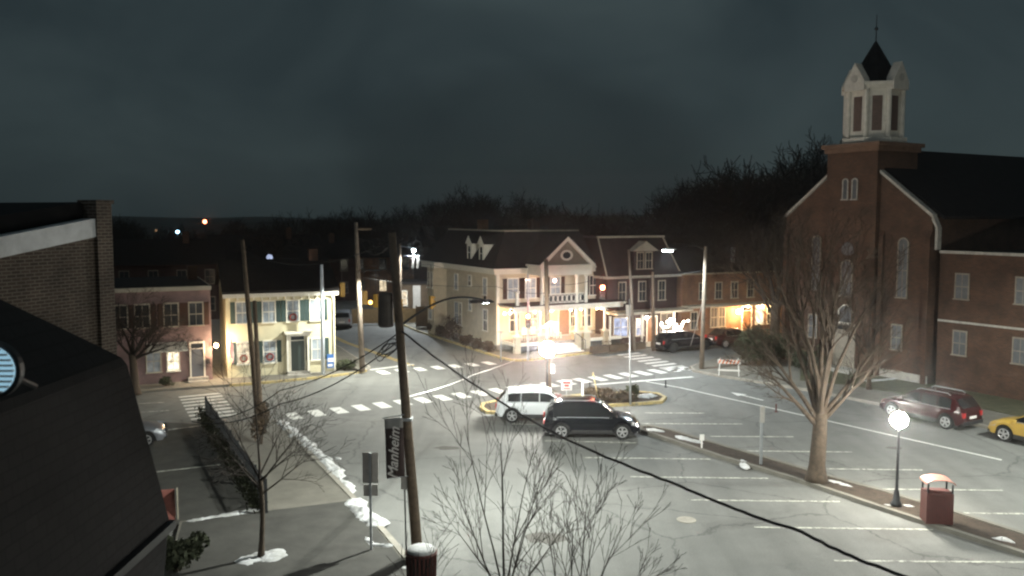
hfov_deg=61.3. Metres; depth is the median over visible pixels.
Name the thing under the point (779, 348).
shrub
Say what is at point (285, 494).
pavement
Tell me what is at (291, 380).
kerb
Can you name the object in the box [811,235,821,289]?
window
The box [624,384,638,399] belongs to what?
shrub
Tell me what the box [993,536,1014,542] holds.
snow
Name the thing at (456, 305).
window
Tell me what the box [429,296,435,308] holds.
traffic signal
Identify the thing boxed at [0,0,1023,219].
sky
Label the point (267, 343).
window
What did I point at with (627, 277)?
overhead cable
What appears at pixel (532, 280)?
window
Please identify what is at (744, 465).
snow
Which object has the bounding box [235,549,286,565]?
snow
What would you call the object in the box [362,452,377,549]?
sign post
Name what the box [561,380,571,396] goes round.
parking sign
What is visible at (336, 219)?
bare tree
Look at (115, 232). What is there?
bare tree
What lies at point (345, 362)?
shrub
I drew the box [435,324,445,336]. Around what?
shrub
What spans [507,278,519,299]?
window
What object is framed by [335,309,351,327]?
parked car
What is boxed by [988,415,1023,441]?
parked car
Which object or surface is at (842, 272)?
window
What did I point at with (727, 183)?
bare tree
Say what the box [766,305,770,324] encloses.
window
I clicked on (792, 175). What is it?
bare tree
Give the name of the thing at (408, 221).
bare tree
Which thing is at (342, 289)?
traffic signal
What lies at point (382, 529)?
kerb
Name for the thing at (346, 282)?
window
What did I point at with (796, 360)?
shrub
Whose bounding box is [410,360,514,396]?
road marking
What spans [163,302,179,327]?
window
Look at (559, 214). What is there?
bare tree
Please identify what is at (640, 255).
window
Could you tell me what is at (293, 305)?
window
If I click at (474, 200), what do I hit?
bare tree
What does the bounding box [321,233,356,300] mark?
house
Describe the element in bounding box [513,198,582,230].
bare tree
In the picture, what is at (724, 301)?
brick house
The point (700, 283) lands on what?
window
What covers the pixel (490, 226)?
bare tree
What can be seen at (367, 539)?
snow
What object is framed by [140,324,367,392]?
pavement
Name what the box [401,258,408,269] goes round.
window
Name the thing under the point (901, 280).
window
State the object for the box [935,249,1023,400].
church annex
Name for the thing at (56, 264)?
brick building
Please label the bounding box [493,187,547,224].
bare tree
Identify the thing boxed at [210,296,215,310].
window
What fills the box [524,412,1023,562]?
stall marking
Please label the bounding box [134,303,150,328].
window
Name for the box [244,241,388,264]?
overhead cable
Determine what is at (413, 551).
litter bin
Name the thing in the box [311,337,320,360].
window
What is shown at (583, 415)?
parked car
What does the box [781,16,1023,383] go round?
brick church
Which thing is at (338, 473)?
snow
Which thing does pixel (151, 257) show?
house
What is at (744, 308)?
door
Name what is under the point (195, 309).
window
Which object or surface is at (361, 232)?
bare tree
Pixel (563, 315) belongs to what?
door
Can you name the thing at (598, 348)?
planter
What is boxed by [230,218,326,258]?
bare tree
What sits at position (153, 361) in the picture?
window
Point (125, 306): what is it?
window
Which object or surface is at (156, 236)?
bare tree
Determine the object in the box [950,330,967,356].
window
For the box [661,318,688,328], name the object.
string lights
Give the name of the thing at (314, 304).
window
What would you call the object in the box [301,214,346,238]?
bare tree
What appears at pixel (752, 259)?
bare tree
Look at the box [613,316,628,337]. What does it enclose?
window
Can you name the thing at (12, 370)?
bulkhead light
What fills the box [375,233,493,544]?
utility pole
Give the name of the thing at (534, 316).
window
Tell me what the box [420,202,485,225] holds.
bare tree
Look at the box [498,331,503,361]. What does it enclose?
sign post
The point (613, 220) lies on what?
bare tree
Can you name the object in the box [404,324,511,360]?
kerb
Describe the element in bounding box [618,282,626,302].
window
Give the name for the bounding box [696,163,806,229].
bare tree
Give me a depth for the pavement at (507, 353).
64.66 m
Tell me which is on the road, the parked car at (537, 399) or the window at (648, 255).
the parked car at (537, 399)
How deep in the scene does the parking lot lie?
34.26 m
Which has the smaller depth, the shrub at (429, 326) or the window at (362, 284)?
the shrub at (429, 326)
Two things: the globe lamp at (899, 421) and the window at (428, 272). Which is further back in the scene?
the window at (428, 272)
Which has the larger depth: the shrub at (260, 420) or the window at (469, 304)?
the window at (469, 304)
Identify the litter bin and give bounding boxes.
[405,543,436,575]
[920,474,955,524]
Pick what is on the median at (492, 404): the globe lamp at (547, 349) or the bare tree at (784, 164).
the globe lamp at (547, 349)
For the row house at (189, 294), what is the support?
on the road
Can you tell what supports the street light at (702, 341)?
on the pavement at (874, 395)
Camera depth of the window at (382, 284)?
108.31 m
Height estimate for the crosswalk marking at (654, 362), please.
0.008 m
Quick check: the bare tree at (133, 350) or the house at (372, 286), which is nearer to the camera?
the bare tree at (133, 350)
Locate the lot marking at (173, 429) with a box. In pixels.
[138,402,219,471]
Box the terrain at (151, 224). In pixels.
[112,215,655,238]
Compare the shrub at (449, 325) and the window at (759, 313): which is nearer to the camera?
the shrub at (449, 325)
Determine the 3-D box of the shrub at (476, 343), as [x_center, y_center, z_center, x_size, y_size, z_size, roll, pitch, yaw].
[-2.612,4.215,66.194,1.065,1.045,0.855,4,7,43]
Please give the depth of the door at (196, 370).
53.54 m
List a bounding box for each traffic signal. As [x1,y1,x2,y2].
[340,279,344,296]
[362,267,366,304]
[373,266,377,307]
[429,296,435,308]
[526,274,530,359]
[600,276,604,298]
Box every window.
[115,304,128,329]
[119,271,129,277]
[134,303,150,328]
[145,350,162,373]
[148,270,157,276]
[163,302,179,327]
[166,352,180,372]
[176,270,186,275]
[188,301,204,326]
[205,269,214,283]
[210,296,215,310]
[235,301,246,324]
[236,341,249,365]
[262,300,276,323]
[263,340,277,363]
[286,299,300,322]
[309,298,320,321]
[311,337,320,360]
[340,259,347,271]
[340,281,348,293]
[360,258,363,269]
[361,280,363,291]
[379,258,386,269]
[379,280,386,291]
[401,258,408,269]
[402,290,407,305]
[426,271,429,287]
[428,301,432,319]
[429,271,432,288]
[453,273,457,290]
[454,301,458,324]
[458,302,461,325]
[467,274,471,285]
[467,299,471,311]
[481,277,487,295]
[481,308,487,331]
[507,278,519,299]
[509,309,520,332]
[524,277,536,298]
[529,312,538,330]
[550,276,560,294]
[570,309,574,326]
[581,308,591,326]
[589,275,595,295]
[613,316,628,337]
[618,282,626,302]
[635,318,644,336]
[636,252,644,269]
[638,281,646,301]
[645,252,652,268]
[657,280,666,300]
[660,312,672,331]
[690,311,698,330]
[698,282,706,299]
[710,307,718,327]
[714,282,722,299]
[718,307,726,327]
[730,281,738,298]
[746,280,754,297]
[754,305,764,324]
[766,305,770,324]
[807,313,817,338]
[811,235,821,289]
[838,304,850,323]
[839,259,852,297]
[840,178,848,199]
[850,178,857,199]
[889,323,902,350]
[894,237,909,298]
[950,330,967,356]
[952,273,969,300]
[1010,337,1023,365]
[1012,276,1023,305]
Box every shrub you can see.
[158,376,174,385]
[165,530,209,571]
[250,401,270,443]
[336,358,357,369]
[426,323,431,330]
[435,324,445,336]
[444,315,462,339]
[458,334,472,345]
[470,337,481,348]
[481,340,496,351]
[581,386,639,401]
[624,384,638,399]
[733,325,789,363]
[785,344,824,368]
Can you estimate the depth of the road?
35.37 m
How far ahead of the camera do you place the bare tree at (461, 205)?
152.77 m
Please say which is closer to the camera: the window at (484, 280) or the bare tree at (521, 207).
the window at (484, 280)
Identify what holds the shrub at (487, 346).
on the pavement at (507, 353)
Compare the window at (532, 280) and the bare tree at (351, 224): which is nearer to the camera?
the window at (532, 280)
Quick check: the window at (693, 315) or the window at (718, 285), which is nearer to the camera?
the window at (693, 315)
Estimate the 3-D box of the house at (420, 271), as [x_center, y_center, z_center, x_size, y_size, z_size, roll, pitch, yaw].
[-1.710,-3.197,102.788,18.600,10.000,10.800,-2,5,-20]
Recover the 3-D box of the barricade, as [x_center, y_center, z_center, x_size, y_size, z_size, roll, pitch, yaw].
[13.911,5.047,55.394,1.440,1.115,0.649,1,5,14]
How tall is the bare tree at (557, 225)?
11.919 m
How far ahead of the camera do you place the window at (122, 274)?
83.35 m
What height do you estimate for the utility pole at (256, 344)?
5.987 m
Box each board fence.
[352,307,415,323]
[416,305,427,326]
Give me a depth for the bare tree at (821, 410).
32.97 m
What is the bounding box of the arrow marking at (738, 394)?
[731,392,761,399]
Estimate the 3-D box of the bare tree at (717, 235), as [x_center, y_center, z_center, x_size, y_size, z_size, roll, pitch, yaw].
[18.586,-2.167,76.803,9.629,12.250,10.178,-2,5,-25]
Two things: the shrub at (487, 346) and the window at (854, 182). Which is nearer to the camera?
the window at (854, 182)
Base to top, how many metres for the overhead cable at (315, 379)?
4.479 m
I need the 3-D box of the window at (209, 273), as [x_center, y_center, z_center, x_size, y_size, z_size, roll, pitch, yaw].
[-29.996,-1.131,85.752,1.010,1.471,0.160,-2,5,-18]
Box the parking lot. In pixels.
[149,422,257,524]
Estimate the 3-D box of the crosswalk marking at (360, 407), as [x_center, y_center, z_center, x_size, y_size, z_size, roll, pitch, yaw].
[0.232,6.023,51.700,27.696,0.008,1.500,-3,6,-31]
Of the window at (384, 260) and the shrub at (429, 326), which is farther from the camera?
the window at (384, 260)
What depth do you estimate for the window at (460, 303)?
71.54 m
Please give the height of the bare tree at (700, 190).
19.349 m
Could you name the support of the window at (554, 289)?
in the cream hotel
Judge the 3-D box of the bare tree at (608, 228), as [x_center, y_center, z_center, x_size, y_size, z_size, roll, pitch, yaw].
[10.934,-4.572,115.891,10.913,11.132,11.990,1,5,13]
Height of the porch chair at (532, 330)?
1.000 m
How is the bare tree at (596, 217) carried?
on the terrain at (151, 224)
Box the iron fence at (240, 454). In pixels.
[205,396,267,512]
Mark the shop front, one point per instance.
(414, 293)
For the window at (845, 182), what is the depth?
56.26 m
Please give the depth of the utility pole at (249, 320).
43.64 m
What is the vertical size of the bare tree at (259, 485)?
6.745 m
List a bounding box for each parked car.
[143,420,167,445]
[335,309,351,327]
[495,384,563,422]
[542,395,640,439]
[655,330,711,352]
[705,327,741,347]
[879,385,982,428]
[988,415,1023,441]
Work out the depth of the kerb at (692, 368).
52.59 m
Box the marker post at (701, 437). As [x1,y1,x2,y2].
[700,434,703,447]
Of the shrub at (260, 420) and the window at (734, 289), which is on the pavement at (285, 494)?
the shrub at (260, 420)
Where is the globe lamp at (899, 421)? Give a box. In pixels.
[890,412,907,506]
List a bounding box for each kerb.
[230,369,366,386]
[273,419,405,561]
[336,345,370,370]
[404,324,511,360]
[480,391,666,413]
[512,352,591,360]
[640,424,1023,557]
[690,361,988,428]
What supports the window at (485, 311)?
in the cream hotel
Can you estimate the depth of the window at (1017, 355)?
47.63 m
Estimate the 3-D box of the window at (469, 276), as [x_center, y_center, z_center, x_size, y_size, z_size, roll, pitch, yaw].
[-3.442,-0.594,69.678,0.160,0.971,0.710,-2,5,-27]
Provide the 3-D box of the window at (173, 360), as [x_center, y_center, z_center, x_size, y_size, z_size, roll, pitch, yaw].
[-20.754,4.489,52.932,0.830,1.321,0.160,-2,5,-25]
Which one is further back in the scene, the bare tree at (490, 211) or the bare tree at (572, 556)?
the bare tree at (490, 211)
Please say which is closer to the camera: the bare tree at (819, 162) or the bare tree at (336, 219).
the bare tree at (819, 162)
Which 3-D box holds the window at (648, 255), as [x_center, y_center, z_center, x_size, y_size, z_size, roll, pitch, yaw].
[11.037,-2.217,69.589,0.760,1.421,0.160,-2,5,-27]
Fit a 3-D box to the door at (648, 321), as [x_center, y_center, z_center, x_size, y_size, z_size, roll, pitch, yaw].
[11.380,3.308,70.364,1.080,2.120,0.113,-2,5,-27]
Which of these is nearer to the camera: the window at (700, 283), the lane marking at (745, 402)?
the lane marking at (745, 402)
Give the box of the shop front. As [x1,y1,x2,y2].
[402,279,427,307]
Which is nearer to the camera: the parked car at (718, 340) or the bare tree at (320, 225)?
the parked car at (718, 340)
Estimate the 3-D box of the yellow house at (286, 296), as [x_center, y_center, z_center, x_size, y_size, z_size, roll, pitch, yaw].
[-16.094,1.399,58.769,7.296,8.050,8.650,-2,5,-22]
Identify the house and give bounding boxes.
[113,231,226,319]
[114,265,212,384]
[207,228,321,259]
[215,248,338,377]
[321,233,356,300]
[324,233,414,298]
[411,219,571,278]
[583,235,692,343]
[667,242,782,335]
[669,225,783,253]
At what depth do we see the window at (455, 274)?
72.10 m
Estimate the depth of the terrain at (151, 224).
490.66 m
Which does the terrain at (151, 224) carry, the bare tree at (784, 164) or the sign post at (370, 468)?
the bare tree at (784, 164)
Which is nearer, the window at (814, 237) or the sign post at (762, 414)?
the sign post at (762, 414)
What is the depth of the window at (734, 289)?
73.33 m
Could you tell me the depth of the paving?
26.77 m
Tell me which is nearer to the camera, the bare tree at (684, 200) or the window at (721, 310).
the window at (721, 310)
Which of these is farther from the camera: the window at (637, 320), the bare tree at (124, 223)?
the bare tree at (124, 223)
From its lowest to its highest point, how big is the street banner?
1.945 m
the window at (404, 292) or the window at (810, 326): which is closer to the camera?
the window at (810, 326)
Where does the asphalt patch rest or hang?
on the road
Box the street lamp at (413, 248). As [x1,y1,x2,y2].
[399,244,416,298]
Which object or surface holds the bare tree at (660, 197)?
on the terrain at (151, 224)
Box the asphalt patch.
[435,446,901,543]
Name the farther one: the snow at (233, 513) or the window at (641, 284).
the window at (641, 284)
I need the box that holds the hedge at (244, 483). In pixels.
[194,407,259,513]
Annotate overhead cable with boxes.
[192,343,395,423]
[209,334,395,419]
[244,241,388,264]
[361,277,540,293]
[401,331,906,575]
[552,270,702,284]
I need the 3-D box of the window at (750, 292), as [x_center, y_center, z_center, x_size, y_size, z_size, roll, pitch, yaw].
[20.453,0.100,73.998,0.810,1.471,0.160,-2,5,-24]
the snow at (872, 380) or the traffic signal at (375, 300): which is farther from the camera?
the traffic signal at (375, 300)
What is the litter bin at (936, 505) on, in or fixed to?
on the median at (975, 527)
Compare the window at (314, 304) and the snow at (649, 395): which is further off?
the window at (314, 304)
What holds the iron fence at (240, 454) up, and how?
on the parking lot
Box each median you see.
[484,392,661,410]
[643,426,1023,549]
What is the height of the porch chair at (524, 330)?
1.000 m
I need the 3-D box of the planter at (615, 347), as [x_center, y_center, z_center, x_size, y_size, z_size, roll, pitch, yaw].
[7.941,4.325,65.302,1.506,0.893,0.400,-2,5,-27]
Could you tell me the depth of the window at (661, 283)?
70.57 m
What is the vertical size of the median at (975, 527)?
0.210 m
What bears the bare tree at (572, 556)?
on the road
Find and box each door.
[189,341,205,376]
[289,336,305,370]
[558,310,569,334]
[646,315,657,341]
[741,306,751,330]
[833,323,855,368]
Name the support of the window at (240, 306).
in the yellow house at (286, 296)
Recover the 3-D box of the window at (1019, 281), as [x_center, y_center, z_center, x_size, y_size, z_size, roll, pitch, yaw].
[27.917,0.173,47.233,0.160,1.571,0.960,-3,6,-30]
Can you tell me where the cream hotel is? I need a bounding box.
[420,219,625,353]
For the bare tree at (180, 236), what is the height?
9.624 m
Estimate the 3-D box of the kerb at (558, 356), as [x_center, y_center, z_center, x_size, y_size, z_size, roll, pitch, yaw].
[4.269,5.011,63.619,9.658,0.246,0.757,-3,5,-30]
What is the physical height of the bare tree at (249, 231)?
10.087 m
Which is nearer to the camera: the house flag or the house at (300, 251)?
the house flag
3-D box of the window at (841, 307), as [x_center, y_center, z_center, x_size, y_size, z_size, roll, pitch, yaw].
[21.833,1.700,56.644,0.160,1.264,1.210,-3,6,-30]
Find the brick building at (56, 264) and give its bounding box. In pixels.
[0,200,116,354]
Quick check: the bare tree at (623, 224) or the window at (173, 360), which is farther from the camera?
the bare tree at (623, 224)
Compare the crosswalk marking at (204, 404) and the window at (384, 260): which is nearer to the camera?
the crosswalk marking at (204, 404)
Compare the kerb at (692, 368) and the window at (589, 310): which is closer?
the kerb at (692, 368)
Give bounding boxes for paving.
[168,501,405,575]
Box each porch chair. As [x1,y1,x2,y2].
[522,327,526,340]
[530,326,535,339]
[553,325,560,338]
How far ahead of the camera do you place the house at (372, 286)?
108.28 m
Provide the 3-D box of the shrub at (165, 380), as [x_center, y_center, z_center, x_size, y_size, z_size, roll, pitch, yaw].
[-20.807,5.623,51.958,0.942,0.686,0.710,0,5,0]
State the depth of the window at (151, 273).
84.15 m
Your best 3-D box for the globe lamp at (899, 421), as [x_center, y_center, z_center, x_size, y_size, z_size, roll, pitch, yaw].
[13.558,6.014,30.367,0.560,3.350,0.560,0,5,0]
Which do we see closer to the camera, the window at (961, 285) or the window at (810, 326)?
the window at (961, 285)
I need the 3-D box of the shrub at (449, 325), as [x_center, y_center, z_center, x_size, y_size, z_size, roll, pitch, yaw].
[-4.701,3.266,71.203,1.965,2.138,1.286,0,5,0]
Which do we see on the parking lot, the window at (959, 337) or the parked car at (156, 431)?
the parked car at (156, 431)
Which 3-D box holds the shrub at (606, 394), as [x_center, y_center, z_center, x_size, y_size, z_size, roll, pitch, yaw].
[5.369,5.848,47.336,3.270,0.923,1.296,0,5,0]
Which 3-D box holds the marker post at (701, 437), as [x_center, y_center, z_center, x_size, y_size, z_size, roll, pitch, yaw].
[8.357,6.744,38.045,0.200,0.620,0.080,0,5,0]
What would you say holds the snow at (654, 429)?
on the median at (975, 527)
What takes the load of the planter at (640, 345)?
on the pavement at (507, 353)
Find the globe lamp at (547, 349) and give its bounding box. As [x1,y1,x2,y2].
[540,342,554,386]
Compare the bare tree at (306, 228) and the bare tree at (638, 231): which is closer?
the bare tree at (638, 231)
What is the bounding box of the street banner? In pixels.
[382,414,407,478]
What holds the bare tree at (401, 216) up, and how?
on the terrain at (151, 224)
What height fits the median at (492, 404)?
0.210 m
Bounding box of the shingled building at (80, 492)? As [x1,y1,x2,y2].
[0,299,175,575]
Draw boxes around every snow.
[185,509,259,521]
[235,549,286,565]
[276,420,345,479]
[340,479,356,492]
[344,498,389,526]
[365,537,392,546]
[638,393,656,398]
[646,428,664,431]
[675,435,700,443]
[740,459,749,469]
[829,480,851,486]
[865,378,895,381]
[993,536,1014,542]
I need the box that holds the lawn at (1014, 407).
[800,366,1023,415]
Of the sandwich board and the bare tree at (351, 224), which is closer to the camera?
the sandwich board
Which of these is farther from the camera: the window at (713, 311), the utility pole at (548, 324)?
the window at (713, 311)
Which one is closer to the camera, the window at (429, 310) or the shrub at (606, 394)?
the shrub at (606, 394)
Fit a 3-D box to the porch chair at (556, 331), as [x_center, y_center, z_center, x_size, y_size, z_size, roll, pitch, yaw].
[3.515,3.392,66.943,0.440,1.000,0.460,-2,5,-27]
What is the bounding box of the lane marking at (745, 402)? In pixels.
[370,364,1001,459]
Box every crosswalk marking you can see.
[179,393,234,419]
[286,366,690,419]
[376,361,494,373]
[617,352,689,370]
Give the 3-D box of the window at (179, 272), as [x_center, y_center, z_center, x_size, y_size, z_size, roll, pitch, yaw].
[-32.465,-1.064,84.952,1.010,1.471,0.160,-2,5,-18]
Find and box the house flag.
[229,338,233,362]
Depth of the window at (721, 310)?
73.02 m
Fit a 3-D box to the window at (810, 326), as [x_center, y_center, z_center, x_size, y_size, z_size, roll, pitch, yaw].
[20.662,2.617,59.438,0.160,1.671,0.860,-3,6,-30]
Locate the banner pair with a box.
[412,256,418,267]
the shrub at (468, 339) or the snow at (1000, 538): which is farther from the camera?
the shrub at (468, 339)
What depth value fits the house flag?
54.02 m
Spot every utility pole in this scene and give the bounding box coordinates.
[240,240,256,408]
[252,301,261,411]
[354,222,380,371]
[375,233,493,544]
[540,259,557,387]
[651,272,654,350]
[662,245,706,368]
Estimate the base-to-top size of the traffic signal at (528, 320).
6.116 m
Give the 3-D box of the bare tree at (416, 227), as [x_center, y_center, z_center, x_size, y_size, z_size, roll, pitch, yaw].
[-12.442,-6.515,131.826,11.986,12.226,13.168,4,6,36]
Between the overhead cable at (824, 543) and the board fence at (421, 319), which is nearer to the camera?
the overhead cable at (824, 543)
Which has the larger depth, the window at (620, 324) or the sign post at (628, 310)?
the window at (620, 324)
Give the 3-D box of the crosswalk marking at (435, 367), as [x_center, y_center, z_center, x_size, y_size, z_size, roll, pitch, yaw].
[-5.070,5.425,58.882,8.416,0.008,1.299,-2,5,-27]
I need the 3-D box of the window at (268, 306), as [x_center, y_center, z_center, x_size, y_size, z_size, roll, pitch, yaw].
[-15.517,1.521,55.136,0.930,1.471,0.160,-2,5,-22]
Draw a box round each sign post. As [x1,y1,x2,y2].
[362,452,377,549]
[401,477,407,549]
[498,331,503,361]
[626,299,630,404]
[759,406,764,463]
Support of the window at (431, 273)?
in the cream hotel
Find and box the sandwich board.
[161,487,178,519]
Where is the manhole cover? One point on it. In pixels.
(684, 519)
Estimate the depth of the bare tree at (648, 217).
124.10 m
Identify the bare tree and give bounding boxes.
[112,213,147,238]
[112,217,147,238]
[112,218,145,234]
[115,285,196,394]
[130,226,178,238]
[157,223,204,238]
[189,339,354,556]
[209,219,261,234]
[214,216,244,234]
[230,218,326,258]
[270,210,342,238]
[299,214,336,233]
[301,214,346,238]
[323,206,366,228]
[331,206,395,238]
[336,205,402,240]
[358,213,414,281]
[381,204,423,228]
[384,211,433,238]
[386,517,460,575]
[390,205,452,238]
[396,199,495,274]
[412,196,463,220]
[412,333,584,575]
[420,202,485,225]
[423,203,527,247]
[424,180,500,221]
[446,188,502,214]
[455,193,526,225]
[460,196,515,225]
[483,415,687,575]
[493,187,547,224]
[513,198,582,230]
[536,206,580,229]
[540,206,571,223]
[560,202,633,235]
[561,215,630,235]
[564,209,608,226]
[593,209,689,242]
[597,210,630,232]
[607,207,646,235]
[626,193,725,243]
[637,187,716,226]
[639,199,690,225]
[641,160,768,242]
[646,176,695,213]
[665,155,799,253]
[665,196,772,278]
[666,179,711,218]
[678,166,743,222]
[691,159,793,227]
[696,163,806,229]
[708,207,788,355]
[711,163,756,193]
[712,203,914,484]
[726,146,827,233]
[741,153,826,178]
[758,137,832,190]
[765,128,835,185]
[773,163,826,227]
[812,272,907,389]
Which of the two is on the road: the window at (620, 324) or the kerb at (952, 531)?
the kerb at (952, 531)
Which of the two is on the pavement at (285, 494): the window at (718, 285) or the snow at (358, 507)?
the snow at (358, 507)
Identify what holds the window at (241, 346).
in the yellow house at (286, 296)
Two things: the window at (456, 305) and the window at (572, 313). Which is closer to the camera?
the window at (572, 313)
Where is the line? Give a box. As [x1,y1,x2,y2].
[335,336,414,365]
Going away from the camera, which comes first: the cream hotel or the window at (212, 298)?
the cream hotel
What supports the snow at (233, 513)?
on the pavement at (285, 494)
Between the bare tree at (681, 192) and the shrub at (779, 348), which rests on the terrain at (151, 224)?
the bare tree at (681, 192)
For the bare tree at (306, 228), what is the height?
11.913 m
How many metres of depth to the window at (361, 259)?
107.65 m
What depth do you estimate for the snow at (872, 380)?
53.54 m
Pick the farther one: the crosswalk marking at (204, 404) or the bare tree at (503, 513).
the crosswalk marking at (204, 404)
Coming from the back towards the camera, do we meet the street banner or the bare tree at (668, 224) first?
the bare tree at (668, 224)
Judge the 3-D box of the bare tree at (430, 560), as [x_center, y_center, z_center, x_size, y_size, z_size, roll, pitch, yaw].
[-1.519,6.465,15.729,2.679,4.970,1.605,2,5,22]
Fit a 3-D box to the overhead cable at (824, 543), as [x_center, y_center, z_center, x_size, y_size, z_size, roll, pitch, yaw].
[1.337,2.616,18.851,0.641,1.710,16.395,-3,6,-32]
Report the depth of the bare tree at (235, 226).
206.30 m
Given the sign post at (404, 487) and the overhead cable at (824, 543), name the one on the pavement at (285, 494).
the sign post at (404, 487)
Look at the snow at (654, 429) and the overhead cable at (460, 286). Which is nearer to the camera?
the snow at (654, 429)
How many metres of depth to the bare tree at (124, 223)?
203.03 m
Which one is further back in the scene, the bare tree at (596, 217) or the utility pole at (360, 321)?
the bare tree at (596, 217)
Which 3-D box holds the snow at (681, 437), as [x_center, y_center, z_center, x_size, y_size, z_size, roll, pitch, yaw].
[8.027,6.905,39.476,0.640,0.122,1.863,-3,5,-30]
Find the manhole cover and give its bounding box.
[677,516,695,522]
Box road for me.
[136,298,1023,575]
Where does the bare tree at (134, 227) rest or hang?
on the terrain at (151, 224)
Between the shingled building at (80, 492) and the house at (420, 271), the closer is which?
the shingled building at (80, 492)
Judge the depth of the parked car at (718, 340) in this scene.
67.80 m
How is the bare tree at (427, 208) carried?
on the terrain at (151, 224)
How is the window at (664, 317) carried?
in the mansard house at (648, 255)
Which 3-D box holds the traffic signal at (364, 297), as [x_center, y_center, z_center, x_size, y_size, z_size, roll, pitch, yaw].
[-10.815,-0.179,63.298,0.340,2.756,0.440,-2,5,-20]
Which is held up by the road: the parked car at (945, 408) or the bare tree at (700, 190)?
the parked car at (945, 408)
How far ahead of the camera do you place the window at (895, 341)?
53.84 m
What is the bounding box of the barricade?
[717,358,739,375]
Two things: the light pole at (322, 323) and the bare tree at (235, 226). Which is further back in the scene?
the bare tree at (235, 226)
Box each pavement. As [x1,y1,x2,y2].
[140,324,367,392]
[167,420,405,575]
[405,322,650,358]
[693,353,1013,424]
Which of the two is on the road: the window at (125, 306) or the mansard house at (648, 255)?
the mansard house at (648, 255)
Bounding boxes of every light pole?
[320,265,324,374]
[628,250,635,350]
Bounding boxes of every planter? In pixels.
[590,341,608,353]
[608,340,626,351]
[627,338,645,349]
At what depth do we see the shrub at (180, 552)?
24.57 m
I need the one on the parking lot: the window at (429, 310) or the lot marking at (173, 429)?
the lot marking at (173, 429)
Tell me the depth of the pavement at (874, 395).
55.34 m
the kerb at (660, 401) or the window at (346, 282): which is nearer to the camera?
the kerb at (660, 401)
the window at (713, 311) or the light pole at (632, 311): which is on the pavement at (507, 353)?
the light pole at (632, 311)
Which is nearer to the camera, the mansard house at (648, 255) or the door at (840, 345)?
the door at (840, 345)
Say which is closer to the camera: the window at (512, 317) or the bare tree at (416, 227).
the window at (512, 317)
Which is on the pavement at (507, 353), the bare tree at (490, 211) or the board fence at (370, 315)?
the board fence at (370, 315)
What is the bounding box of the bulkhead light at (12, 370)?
[0,341,37,396]
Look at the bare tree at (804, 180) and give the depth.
122.88 m
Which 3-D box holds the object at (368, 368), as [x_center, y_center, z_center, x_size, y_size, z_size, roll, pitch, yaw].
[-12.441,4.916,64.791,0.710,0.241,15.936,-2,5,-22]
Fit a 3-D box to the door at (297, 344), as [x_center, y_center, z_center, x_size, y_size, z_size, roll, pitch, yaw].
[-13.893,4.151,56.032,1.030,2.420,0.113,-2,5,-22]
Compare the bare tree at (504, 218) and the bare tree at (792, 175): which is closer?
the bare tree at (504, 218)
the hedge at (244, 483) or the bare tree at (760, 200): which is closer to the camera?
the hedge at (244, 483)
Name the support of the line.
on the road
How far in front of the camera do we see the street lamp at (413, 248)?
85.27 m
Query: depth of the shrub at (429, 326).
74.88 m
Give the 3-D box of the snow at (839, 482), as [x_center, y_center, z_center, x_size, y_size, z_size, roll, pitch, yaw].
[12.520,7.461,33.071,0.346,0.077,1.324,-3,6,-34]
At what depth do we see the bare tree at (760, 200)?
91.51 m
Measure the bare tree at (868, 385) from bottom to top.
7.106 m
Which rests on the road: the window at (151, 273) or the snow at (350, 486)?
the snow at (350, 486)
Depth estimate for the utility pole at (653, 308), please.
65.32 m
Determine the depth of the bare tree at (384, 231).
109.87 m
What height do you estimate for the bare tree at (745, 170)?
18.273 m
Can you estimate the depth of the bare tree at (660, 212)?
157.03 m
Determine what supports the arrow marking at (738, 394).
on the road
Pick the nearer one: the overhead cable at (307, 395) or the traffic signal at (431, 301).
the overhead cable at (307, 395)
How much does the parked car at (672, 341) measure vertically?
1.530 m
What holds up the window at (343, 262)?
in the house at (337, 249)
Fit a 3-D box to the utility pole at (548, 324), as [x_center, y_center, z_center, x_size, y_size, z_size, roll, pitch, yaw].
[2.117,2.249,49.919,1.050,7.834,0.404,0,5,0]
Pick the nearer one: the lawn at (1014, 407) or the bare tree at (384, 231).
the lawn at (1014, 407)
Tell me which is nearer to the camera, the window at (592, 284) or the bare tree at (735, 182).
the window at (592, 284)

